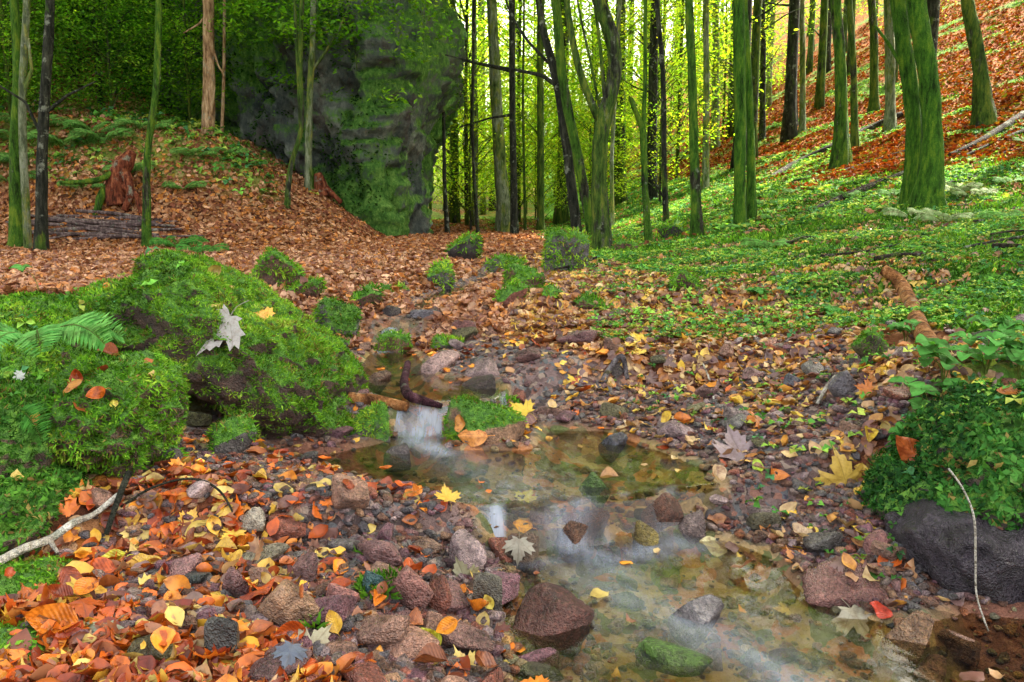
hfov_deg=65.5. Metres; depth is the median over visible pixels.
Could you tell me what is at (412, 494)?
beech leaf
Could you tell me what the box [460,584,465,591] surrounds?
beech leaf
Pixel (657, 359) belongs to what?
stone
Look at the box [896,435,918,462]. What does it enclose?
beech leaf
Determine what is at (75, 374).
beech leaf
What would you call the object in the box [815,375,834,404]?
pale twig
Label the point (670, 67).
understory tree
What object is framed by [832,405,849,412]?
stone
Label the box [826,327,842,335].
stone
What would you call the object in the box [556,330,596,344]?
stone
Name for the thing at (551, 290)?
mossy stone
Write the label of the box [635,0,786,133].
understory tree
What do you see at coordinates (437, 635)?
beech leaf
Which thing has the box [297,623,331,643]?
maple leaf
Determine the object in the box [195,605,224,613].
stone
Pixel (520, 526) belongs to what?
beech leaf
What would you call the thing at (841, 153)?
beech tree
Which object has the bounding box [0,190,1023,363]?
fallen leaves
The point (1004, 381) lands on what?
stone
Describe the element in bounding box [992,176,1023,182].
fern
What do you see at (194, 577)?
stone
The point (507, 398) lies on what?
moss tuft
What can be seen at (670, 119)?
understory tree
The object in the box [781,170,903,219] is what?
fallen log
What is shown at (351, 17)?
cliff tree
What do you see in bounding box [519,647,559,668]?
stone
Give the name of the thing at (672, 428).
stone
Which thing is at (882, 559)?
beech leaf
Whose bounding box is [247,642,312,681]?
stone
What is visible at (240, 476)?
beech leaf
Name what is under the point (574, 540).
stone
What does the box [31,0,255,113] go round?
bushy tree
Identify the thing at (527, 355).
stone
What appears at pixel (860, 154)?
fallen leaves
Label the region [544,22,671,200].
understory tree
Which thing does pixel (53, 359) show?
fern
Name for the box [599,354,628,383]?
grey root
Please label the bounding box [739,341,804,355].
dead stick
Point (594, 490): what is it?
stone
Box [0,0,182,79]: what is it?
bushy tree
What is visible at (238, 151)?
fern
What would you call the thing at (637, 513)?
stone
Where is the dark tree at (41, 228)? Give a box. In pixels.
[0,0,95,250]
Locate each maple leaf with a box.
[13,370,25,379]
[58,576,103,599]
[68,596,107,618]
[86,612,129,633]
[196,300,248,355]
[212,496,233,517]
[220,527,245,538]
[255,306,274,318]
[272,634,307,668]
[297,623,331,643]
[434,483,460,502]
[452,556,478,576]
[502,536,535,566]
[509,399,536,419]
[514,489,537,502]
[520,675,549,681]
[562,374,579,386]
[629,331,650,344]
[712,424,765,461]
[746,410,761,428]
[813,445,869,485]
[832,598,872,641]
[854,378,876,396]
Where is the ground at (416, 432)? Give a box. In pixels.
[0,0,1023,681]
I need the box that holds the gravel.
[15,296,1023,681]
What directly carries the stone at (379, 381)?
on the ground at (416, 432)
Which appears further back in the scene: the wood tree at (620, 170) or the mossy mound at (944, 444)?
the wood tree at (620, 170)
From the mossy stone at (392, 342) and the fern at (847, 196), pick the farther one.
the fern at (847, 196)
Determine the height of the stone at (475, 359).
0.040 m
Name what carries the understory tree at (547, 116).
on the ground at (416, 432)
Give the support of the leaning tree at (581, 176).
on the ground at (416, 432)
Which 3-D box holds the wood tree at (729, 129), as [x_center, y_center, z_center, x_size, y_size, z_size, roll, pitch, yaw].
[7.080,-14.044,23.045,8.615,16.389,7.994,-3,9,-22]
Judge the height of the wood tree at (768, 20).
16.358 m
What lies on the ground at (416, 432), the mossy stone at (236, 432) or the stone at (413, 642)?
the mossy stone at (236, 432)
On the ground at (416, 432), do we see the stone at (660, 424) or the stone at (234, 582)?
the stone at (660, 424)
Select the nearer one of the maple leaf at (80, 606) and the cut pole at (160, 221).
the maple leaf at (80, 606)
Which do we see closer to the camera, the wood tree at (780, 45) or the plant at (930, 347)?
the plant at (930, 347)
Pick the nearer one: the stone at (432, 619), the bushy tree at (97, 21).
the stone at (432, 619)
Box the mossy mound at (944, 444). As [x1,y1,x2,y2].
[854,379,1023,530]
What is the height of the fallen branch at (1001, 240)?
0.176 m
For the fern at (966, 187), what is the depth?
9.62 m
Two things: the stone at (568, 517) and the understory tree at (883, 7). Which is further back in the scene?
the understory tree at (883, 7)
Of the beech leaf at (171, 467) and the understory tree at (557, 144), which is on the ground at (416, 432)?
the understory tree at (557, 144)
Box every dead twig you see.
[775,236,815,245]
[791,243,898,259]
[873,251,940,260]
[990,229,1023,234]
[992,243,1023,247]
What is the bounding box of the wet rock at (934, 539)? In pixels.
[884,498,1023,603]
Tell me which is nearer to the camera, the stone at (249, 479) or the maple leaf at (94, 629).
the maple leaf at (94, 629)
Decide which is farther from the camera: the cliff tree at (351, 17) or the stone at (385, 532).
the cliff tree at (351, 17)
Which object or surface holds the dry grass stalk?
on the ground at (416, 432)
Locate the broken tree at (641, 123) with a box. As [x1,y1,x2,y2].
[628,0,652,240]
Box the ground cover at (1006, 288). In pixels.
[0,0,1023,579]
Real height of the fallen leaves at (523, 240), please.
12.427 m
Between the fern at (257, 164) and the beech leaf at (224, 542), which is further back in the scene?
the fern at (257, 164)
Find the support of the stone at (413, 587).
on the gravel
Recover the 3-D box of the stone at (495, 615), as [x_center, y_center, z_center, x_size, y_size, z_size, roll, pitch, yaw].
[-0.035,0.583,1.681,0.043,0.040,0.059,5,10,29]
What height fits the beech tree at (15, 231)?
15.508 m
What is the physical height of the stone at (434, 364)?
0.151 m
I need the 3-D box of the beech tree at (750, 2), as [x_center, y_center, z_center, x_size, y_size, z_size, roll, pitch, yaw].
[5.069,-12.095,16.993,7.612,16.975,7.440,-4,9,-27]
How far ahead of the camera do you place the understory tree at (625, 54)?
41.12 m
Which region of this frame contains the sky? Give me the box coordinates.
[456,0,752,134]
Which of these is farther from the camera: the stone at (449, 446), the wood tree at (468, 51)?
the wood tree at (468, 51)
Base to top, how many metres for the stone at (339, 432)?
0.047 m
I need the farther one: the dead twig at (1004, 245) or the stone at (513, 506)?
the dead twig at (1004, 245)
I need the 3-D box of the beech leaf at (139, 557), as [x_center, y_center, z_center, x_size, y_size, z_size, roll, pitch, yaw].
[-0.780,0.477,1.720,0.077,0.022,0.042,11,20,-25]
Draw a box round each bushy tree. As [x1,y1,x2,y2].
[0,0,128,113]
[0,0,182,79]
[0,0,202,112]
[0,14,76,101]
[19,0,164,57]
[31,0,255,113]
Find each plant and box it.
[9,264,38,290]
[744,286,766,294]
[814,303,841,315]
[886,319,921,341]
[887,376,955,409]
[888,417,906,440]
[913,334,985,381]
[934,377,966,387]
[947,329,1023,374]
[965,315,1023,330]
[984,341,1023,381]
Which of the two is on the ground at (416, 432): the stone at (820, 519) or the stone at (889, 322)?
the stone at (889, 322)
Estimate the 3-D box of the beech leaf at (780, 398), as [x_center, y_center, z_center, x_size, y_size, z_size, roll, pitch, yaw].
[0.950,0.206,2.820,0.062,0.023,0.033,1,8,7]
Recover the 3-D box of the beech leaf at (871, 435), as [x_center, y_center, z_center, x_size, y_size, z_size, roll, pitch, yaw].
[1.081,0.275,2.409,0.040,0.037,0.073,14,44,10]
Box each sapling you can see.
[0,0,104,101]
[0,0,118,126]
[5,0,188,119]
[80,0,278,123]
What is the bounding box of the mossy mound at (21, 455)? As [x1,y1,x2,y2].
[0,371,83,477]
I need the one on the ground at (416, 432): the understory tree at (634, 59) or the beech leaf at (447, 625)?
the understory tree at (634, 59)
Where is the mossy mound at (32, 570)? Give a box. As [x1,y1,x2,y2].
[0,552,76,612]
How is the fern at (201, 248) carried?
on the ground at (416, 432)
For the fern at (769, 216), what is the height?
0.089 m
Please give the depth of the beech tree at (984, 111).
12.91 m
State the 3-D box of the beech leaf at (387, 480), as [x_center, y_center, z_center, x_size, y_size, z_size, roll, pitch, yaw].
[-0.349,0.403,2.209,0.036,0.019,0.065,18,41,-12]
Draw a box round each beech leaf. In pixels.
[25,603,77,633]
[48,584,76,599]
[58,565,82,584]
[63,379,89,392]
[67,369,82,388]
[73,577,98,594]
[86,386,106,398]
[86,557,118,572]
[96,605,114,617]
[97,342,117,355]
[102,549,132,560]
[109,399,117,406]
[132,553,160,562]
[166,462,178,470]
[170,464,182,474]
[178,527,194,546]
[210,591,234,602]
[212,537,236,551]
[221,548,242,568]
[233,462,248,468]
[235,472,246,481]
[235,647,247,653]
[237,534,254,545]
[240,587,274,599]
[243,576,274,594]
[253,468,266,479]
[275,621,309,639]
[325,610,341,634]
[326,577,355,589]
[342,479,354,488]
[353,651,372,661]
[370,581,387,609]
[373,589,386,605]
[376,600,389,612]
[381,476,392,483]
[390,480,412,486]
[404,557,422,569]
[405,485,421,498]
[409,607,422,624]
[412,483,423,492]
[412,642,454,668]
[421,628,441,645]
[436,616,459,633]
[455,414,464,432]
[458,429,494,446]
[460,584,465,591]
[467,598,488,610]
[475,650,497,667]
[483,595,493,609]
[513,519,536,532]
[600,467,617,477]
[616,531,631,537]
[626,419,638,425]
[661,409,674,422]
[674,412,690,423]
[699,536,727,556]
[707,513,727,523]
[712,464,726,481]
[728,558,752,573]
[731,395,742,403]
[752,459,763,472]
[761,466,789,479]
[772,395,785,400]
[792,522,812,536]
[851,538,863,546]
[853,481,864,494]
[854,463,867,472]
[865,426,878,441]
[869,601,892,618]
[877,555,901,566]
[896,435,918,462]
[897,371,911,380]
[996,385,1021,393]
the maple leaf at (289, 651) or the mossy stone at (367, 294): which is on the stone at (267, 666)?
the maple leaf at (289, 651)
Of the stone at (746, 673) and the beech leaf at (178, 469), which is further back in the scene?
the beech leaf at (178, 469)
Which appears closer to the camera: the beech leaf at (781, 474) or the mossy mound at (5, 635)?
the mossy mound at (5, 635)
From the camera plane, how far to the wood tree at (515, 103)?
22.47 m
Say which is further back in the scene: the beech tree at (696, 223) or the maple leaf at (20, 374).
the beech tree at (696, 223)
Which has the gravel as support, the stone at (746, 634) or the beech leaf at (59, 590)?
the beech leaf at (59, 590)
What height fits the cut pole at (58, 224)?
0.096 m
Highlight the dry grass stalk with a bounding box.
[948,468,988,631]
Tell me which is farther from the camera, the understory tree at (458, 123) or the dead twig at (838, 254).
the understory tree at (458, 123)
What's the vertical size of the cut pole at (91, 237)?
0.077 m
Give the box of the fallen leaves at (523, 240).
[0,3,584,252]
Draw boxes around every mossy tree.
[874,0,921,204]
[906,0,946,209]
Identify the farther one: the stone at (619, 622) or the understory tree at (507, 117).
the understory tree at (507, 117)
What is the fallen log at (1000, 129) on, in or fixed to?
on the ground at (416, 432)
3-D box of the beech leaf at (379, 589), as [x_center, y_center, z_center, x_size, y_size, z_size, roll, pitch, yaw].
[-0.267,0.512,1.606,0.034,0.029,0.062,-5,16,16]
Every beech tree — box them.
[6,0,22,246]
[459,0,518,233]
[487,0,509,231]
[506,0,545,231]
[685,0,704,236]
[701,0,709,189]
[709,0,720,150]
[730,0,781,170]
[733,0,746,223]
[745,0,756,219]
[758,1,765,140]
[762,0,799,142]
[797,82,798,124]
[798,0,806,131]
[828,0,852,168]
[846,0,859,147]
[866,0,880,112]
[882,0,896,131]
[927,0,939,56]
[960,0,997,126]
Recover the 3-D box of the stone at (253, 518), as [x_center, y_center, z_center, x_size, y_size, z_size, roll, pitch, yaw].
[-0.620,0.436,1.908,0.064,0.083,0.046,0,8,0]
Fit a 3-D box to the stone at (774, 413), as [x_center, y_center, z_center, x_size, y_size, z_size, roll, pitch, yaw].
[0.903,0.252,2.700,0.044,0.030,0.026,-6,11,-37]
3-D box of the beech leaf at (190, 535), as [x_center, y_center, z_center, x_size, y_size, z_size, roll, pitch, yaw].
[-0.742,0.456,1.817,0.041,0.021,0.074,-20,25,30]
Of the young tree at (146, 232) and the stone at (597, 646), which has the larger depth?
the young tree at (146, 232)
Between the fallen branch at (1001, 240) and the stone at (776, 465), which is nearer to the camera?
the stone at (776, 465)
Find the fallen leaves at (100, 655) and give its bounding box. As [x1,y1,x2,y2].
[0,265,1016,681]
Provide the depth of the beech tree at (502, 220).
15.96 m
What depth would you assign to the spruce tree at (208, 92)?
11.50 m
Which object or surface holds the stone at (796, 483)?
on the ground at (416, 432)
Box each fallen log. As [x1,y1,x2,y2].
[756,111,903,185]
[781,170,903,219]
[842,150,904,169]
[946,161,1023,184]
[947,110,1023,155]
[967,128,1023,154]
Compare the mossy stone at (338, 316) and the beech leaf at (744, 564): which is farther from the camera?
the mossy stone at (338, 316)
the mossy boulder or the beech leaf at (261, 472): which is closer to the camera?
the beech leaf at (261, 472)
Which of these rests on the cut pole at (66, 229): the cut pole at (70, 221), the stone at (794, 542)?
the cut pole at (70, 221)
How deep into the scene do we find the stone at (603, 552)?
2.16 m
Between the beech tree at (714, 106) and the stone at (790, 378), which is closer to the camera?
the stone at (790, 378)
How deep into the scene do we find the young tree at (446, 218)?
14.69 m
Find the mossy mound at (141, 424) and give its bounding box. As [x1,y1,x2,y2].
[37,348,190,477]
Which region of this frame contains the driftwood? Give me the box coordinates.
[400,360,442,408]
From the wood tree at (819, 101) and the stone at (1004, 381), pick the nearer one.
the stone at (1004, 381)
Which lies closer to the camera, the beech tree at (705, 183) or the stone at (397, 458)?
the stone at (397, 458)
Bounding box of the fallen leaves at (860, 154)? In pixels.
[595,0,1023,249]
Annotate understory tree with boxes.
[429,3,508,209]
[432,31,508,209]
[432,114,491,210]
[433,0,592,224]
[433,1,516,208]
[433,40,544,229]
[435,89,505,205]
[437,74,486,201]
[437,76,504,197]
[440,0,641,203]
[447,8,555,203]
[448,0,633,222]
[459,15,545,191]
[459,45,557,204]
[462,0,666,183]
[462,0,676,193]
[470,0,582,176]
[477,6,595,209]
[479,58,550,172]
[479,92,547,202]
[485,57,581,217]
[489,13,599,174]
[490,93,557,213]
[491,52,591,217]
[502,0,648,155]
[506,0,725,172]
[508,0,679,195]
[508,83,608,203]
[528,0,635,148]
[530,67,587,176]
[534,31,668,196]
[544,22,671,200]
[545,0,775,166]
[545,81,589,200]
[549,62,640,185]
[569,1,641,128]
[573,81,657,192]
[574,0,812,177]
[583,0,734,200]
[584,2,676,150]
[593,0,727,156]
[598,3,669,132]
[627,1,728,136]
[628,0,731,108]
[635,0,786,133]
[662,0,786,99]
[666,0,731,104]
[666,0,753,73]
[666,0,786,136]
[668,0,788,78]
[674,0,799,139]
[679,0,828,106]
[784,0,867,32]
[856,0,956,26]
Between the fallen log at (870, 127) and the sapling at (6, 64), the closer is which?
the sapling at (6, 64)
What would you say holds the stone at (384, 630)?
on the ground at (416, 432)
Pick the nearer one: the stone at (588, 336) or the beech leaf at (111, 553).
the beech leaf at (111, 553)
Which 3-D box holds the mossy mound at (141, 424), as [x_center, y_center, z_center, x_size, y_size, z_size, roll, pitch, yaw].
[-1.086,0.197,2.161,0.366,0.351,0.531,0,8,0]
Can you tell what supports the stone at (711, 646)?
on the ground at (416, 432)
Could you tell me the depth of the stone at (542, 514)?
2.27 m
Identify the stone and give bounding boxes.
[70,277,121,300]
[92,488,113,507]
[119,620,135,627]
[126,634,172,659]
[141,579,154,588]
[145,606,151,617]
[153,559,173,570]
[157,583,169,594]
[159,440,188,460]
[167,553,201,576]
[178,614,197,630]
[184,410,211,425]
[184,570,210,583]
[186,479,216,498]
[194,443,208,448]
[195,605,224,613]
[196,606,217,619]
[204,408,259,453]
[204,464,219,467]
[204,616,239,652]
[221,566,248,596]
[234,473,257,488]
[240,506,265,531]
[242,542,289,563]
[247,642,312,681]
[248,465,266,472]
[248,567,272,585]
[249,245,305,287]
[257,579,319,628]
[268,511,305,540]
[282,274,327,297]
[291,551,317,581]
[293,550,306,557]
[300,451,317,462]
[305,595,356,624]
[310,295,363,336]
[313,579,333,596]
[325,641,358,654]
[326,538,359,552]
[326,583,359,601]
[330,426,353,438]
[331,473,369,509]
[333,333,350,349]
[338,661,386,681]
[349,281,383,305]
[350,399,392,442]
[356,615,409,645]
[357,350,364,354]
[357,388,368,392]
[357,539,401,566]
[359,341,370,350]
[362,570,383,595]
[367,370,391,394]
[368,486,377,498]
[370,561,399,586]
[374,328,413,362]
[375,523,394,541]
[379,281,393,292]
[382,305,400,315]
[383,443,410,471]
[385,623,439,658]
[387,481,414,489]
[388,565,433,610]
[393,280,408,289]
[404,528,418,535]
[410,309,440,318]
[413,538,441,553]
[415,340,427,345]
[421,350,459,377]
[423,611,442,629]
[425,254,457,290]
[428,575,451,613]
[430,333,464,349]
[433,615,493,651]
[440,675,467,681]
[441,393,526,444]
[441,539,449,544]
[443,231,484,259]
[444,441,454,450]
[447,580,470,612]
[448,339,464,349]
[449,529,486,569]
[451,319,475,335]
[452,326,477,338]
[454,470,467,475]
[460,374,495,398]
[464,356,499,376]
[470,357,478,363]
[473,572,502,610]
[481,252,527,272]
[481,667,503,681]
[483,326,496,334]
[486,610,505,620]
[488,537,511,562]
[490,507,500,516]
[490,571,520,604]
[492,279,530,304]
[499,532,538,577]
[501,260,546,292]
[502,500,523,513]
[511,582,593,656]
[512,388,525,402]
[515,347,540,362]
[516,661,563,680]
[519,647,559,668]
[523,412,538,425]
[529,506,552,523]
[532,560,545,575]
[537,406,562,415]
[540,225,592,271]
[541,282,564,298]
[555,410,576,422]
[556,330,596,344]
[556,404,570,409]
[556,521,594,562]
[562,512,576,524]
[573,291,612,309]
[575,507,609,539]
[578,472,610,507]
[591,644,603,649]
[596,547,612,557]
[598,432,627,462]
[600,402,628,418]
[603,337,625,352]
[607,617,624,628]
[611,238,642,250]
[611,308,627,314]
[611,362,623,378]
[612,591,644,610]
[615,574,637,590]
[625,336,635,342]
[632,520,658,564]
[634,508,644,519]
[635,637,712,676]
[635,658,651,669]
[641,492,683,532]
[650,354,665,363]
[656,214,688,238]
[656,419,665,427]
[657,420,692,437]
[660,577,678,588]
[667,265,704,290]
[668,594,723,649]
[678,510,705,543]
[686,402,704,411]
[694,382,719,397]
[704,642,720,650]
[707,649,722,670]
[709,494,728,503]
[718,343,734,356]
[722,413,746,428]
[723,406,741,418]
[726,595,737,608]
[734,337,742,344]
[737,627,755,640]
[739,648,760,669]
[740,667,752,678]
[741,367,764,379]
[746,512,781,529]
[747,505,777,514]
[748,573,761,581]
[751,437,768,447]
[760,337,777,345]
[768,648,800,664]
[771,410,783,417]
[771,462,780,468]
[781,409,791,412]
[783,373,800,386]
[787,539,797,547]
[788,613,801,622]
[791,477,809,493]
[800,559,889,608]
[801,360,823,374]
[803,532,842,552]
[805,660,820,671]
[815,512,826,523]
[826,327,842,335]
[827,370,857,397]
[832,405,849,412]
[838,420,861,435]
[844,508,856,518]
[848,328,891,357]
[862,529,892,554]
[870,540,906,560]
[880,610,934,669]
[882,386,910,399]
[885,320,896,324]
[886,623,894,628]
[891,541,902,546]
[892,346,912,357]
[912,654,946,681]
[918,595,938,607]
[928,381,942,396]
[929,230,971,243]
[937,628,980,666]
[945,329,954,333]
[971,330,999,340]
[1001,378,1016,384]
[1013,313,1023,324]
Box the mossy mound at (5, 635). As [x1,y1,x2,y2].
[0,600,72,666]
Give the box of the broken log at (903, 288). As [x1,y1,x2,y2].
[880,265,950,377]
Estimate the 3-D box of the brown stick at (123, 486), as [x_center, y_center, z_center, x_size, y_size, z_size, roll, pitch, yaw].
[-0.907,0.372,1.838,0.018,0.125,0.106,1,8,8]
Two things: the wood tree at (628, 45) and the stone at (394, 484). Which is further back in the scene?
the wood tree at (628, 45)
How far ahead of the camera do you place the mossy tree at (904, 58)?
9.02 m
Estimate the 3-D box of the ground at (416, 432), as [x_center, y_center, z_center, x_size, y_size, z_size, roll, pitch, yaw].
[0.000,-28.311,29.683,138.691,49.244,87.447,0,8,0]
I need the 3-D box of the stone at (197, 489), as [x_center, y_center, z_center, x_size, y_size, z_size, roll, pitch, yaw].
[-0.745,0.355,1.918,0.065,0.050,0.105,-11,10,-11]
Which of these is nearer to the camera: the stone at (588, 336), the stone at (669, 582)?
the stone at (669, 582)
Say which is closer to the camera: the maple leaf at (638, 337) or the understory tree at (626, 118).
the maple leaf at (638, 337)
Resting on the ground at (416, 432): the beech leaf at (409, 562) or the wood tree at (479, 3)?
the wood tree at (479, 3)
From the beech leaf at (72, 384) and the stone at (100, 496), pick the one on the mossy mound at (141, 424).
the beech leaf at (72, 384)
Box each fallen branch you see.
[347,392,408,411]
[946,235,1023,251]
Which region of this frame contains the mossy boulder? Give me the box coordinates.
[106,248,368,439]
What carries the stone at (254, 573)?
on the ground at (416, 432)
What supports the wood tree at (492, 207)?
on the ground at (416, 432)
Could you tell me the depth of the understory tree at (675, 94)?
21.37 m
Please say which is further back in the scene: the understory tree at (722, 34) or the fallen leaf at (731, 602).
the understory tree at (722, 34)
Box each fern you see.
[0,112,69,127]
[0,125,49,139]
[0,152,49,164]
[0,170,35,181]
[0,290,120,375]
[0,310,124,356]
[0,401,51,445]
[27,130,110,147]
[56,180,103,188]
[62,119,126,131]
[68,127,134,142]
[102,161,155,172]
[113,117,172,130]
[149,235,208,246]
[162,180,206,189]
[169,146,218,156]
[175,242,229,253]
[213,147,248,154]
[240,159,267,165]
[720,223,750,228]
[740,237,790,246]
[757,200,774,204]
[760,214,785,218]
[781,188,799,192]
[829,190,860,195]
[831,194,855,199]
[877,189,899,195]
[882,207,935,217]
[913,210,973,222]
[945,181,981,191]
[950,187,997,195]
[976,209,1023,217]
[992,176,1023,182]
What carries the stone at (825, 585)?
on the ground at (416, 432)
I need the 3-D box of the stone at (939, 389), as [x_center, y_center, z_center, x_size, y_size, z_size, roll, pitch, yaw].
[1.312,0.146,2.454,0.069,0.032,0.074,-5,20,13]
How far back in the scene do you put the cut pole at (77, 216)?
10.26 m
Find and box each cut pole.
[5,218,120,223]
[30,214,111,230]
[31,221,151,227]
[32,230,140,237]
[49,226,158,234]
[49,231,126,238]
[50,218,174,226]
[54,217,166,222]
[56,214,162,219]
[65,236,164,240]
[75,209,152,219]
[88,228,203,236]
[93,220,182,226]
[98,224,181,230]
[120,216,165,227]
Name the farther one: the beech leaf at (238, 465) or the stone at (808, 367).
the stone at (808, 367)
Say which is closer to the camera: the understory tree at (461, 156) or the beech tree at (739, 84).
the beech tree at (739, 84)
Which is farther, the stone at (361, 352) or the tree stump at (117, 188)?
the tree stump at (117, 188)
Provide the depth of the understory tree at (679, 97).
21.36 m
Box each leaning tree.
[445,0,582,231]
[551,0,591,241]
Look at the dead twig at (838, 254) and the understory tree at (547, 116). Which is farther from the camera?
the understory tree at (547, 116)
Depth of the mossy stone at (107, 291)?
3.60 m
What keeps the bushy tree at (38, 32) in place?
on the ground at (416, 432)
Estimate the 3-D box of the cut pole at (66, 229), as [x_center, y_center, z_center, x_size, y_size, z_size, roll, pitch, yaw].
[-5.243,-1.384,10.049,1.528,0.126,0.194,-2,9,-10]
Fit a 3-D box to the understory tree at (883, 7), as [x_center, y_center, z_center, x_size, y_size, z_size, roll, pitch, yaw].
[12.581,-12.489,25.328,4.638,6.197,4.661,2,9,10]
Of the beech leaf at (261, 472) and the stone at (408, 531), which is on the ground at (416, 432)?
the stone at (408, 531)
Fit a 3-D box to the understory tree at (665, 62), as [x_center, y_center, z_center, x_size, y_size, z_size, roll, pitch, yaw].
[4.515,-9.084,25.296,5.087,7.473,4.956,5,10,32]
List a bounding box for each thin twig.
[120,478,235,515]
[702,363,714,398]
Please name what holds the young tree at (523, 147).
on the ground at (416, 432)
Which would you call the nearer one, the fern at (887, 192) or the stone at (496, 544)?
the stone at (496, 544)
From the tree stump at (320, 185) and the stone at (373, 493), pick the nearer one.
the stone at (373, 493)
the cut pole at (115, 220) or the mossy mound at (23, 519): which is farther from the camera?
the cut pole at (115, 220)
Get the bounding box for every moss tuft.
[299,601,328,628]
[350,564,402,599]
[491,394,520,408]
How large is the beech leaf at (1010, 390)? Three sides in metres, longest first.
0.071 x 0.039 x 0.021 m
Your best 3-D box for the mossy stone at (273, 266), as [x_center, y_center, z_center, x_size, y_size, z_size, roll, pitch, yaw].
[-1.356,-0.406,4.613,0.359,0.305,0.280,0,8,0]
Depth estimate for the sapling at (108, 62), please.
11.71 m
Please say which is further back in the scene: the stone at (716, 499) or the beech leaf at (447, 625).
the stone at (716, 499)
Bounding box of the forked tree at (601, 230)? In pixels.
[564,0,621,248]
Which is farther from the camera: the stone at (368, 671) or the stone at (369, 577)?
the stone at (369, 577)
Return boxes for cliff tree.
[204,0,363,100]
[265,0,490,109]
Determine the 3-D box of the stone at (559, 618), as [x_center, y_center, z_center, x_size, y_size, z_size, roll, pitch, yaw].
[0.077,0.605,1.716,0.177,0.143,0.108,-5,10,-32]
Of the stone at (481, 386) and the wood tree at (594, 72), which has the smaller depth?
the stone at (481, 386)
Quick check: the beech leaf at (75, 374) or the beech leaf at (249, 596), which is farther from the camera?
the beech leaf at (75, 374)
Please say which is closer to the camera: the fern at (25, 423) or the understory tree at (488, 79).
the fern at (25, 423)
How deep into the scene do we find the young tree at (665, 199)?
11.15 m
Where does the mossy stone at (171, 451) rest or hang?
on the gravel
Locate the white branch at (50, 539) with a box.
[0,493,116,565]
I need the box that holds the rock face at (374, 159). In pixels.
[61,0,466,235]
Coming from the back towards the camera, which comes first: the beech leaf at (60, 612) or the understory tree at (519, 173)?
the understory tree at (519, 173)
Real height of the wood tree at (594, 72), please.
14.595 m
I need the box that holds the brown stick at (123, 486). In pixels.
[104,470,132,534]
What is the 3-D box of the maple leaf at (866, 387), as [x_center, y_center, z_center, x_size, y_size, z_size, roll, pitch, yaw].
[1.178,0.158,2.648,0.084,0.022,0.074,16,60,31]
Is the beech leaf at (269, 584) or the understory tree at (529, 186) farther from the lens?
the understory tree at (529, 186)
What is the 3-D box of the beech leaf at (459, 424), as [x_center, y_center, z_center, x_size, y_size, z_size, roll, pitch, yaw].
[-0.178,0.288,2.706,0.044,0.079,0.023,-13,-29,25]
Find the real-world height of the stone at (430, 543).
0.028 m
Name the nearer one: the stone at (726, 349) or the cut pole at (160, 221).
the stone at (726, 349)
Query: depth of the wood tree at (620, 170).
19.94 m
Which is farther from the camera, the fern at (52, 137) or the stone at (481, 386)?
the fern at (52, 137)
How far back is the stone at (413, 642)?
1.46 m
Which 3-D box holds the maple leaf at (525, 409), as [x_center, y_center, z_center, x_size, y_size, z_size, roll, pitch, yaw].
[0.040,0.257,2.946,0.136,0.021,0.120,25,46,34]
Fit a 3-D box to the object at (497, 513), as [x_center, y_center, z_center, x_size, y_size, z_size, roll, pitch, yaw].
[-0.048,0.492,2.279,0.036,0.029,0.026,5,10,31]
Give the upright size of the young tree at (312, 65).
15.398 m
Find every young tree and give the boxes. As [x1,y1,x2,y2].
[18,0,32,247]
[141,0,161,246]
[220,0,225,131]
[284,0,303,208]
[304,0,350,192]
[442,112,449,232]
[470,0,479,232]
[522,0,526,229]
[610,0,621,226]
[650,0,669,223]
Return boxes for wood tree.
[449,0,501,223]
[456,0,507,90]
[460,0,489,214]
[460,2,471,198]
[461,0,508,225]
[477,0,480,182]
[486,16,506,210]
[505,0,518,194]
[536,10,557,210]
[545,7,557,196]
[552,0,593,224]
[576,14,635,180]
[587,0,627,206]
[590,0,608,100]
[621,0,659,200]
[626,0,630,128]
[626,0,641,148]
[626,15,649,34]
[641,0,679,129]
[650,0,671,158]
[668,16,701,109]
[672,1,681,122]
[698,0,817,156]
[699,12,787,66]
[712,0,780,78]
[719,1,727,85]
[725,1,733,138]
[765,0,775,108]
[766,0,769,68]
[805,0,815,73]
[805,0,827,109]
[826,0,831,72]
[841,0,847,51]
[842,0,855,76]
[895,45,897,82]
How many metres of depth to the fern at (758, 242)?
6.77 m
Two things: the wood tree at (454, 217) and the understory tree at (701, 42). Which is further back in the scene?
the understory tree at (701, 42)
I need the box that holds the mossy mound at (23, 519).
[0,462,97,560]
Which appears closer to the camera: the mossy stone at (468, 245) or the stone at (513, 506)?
the stone at (513, 506)
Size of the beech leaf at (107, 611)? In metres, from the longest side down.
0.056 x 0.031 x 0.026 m
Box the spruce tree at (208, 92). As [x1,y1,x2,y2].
[183,0,224,134]
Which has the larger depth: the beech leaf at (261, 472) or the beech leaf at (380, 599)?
the beech leaf at (261, 472)
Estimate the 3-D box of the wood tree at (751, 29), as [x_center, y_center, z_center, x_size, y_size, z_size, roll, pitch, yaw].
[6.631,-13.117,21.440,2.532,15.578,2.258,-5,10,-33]
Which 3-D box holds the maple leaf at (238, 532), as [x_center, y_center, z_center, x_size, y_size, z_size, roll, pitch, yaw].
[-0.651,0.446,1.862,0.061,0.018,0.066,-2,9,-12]
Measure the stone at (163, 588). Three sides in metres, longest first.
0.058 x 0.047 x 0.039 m
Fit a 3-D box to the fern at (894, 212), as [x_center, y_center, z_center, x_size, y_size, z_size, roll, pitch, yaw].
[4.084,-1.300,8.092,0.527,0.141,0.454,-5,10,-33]
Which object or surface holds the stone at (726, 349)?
on the gravel
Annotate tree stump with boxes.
[59,149,141,215]
[312,169,342,203]

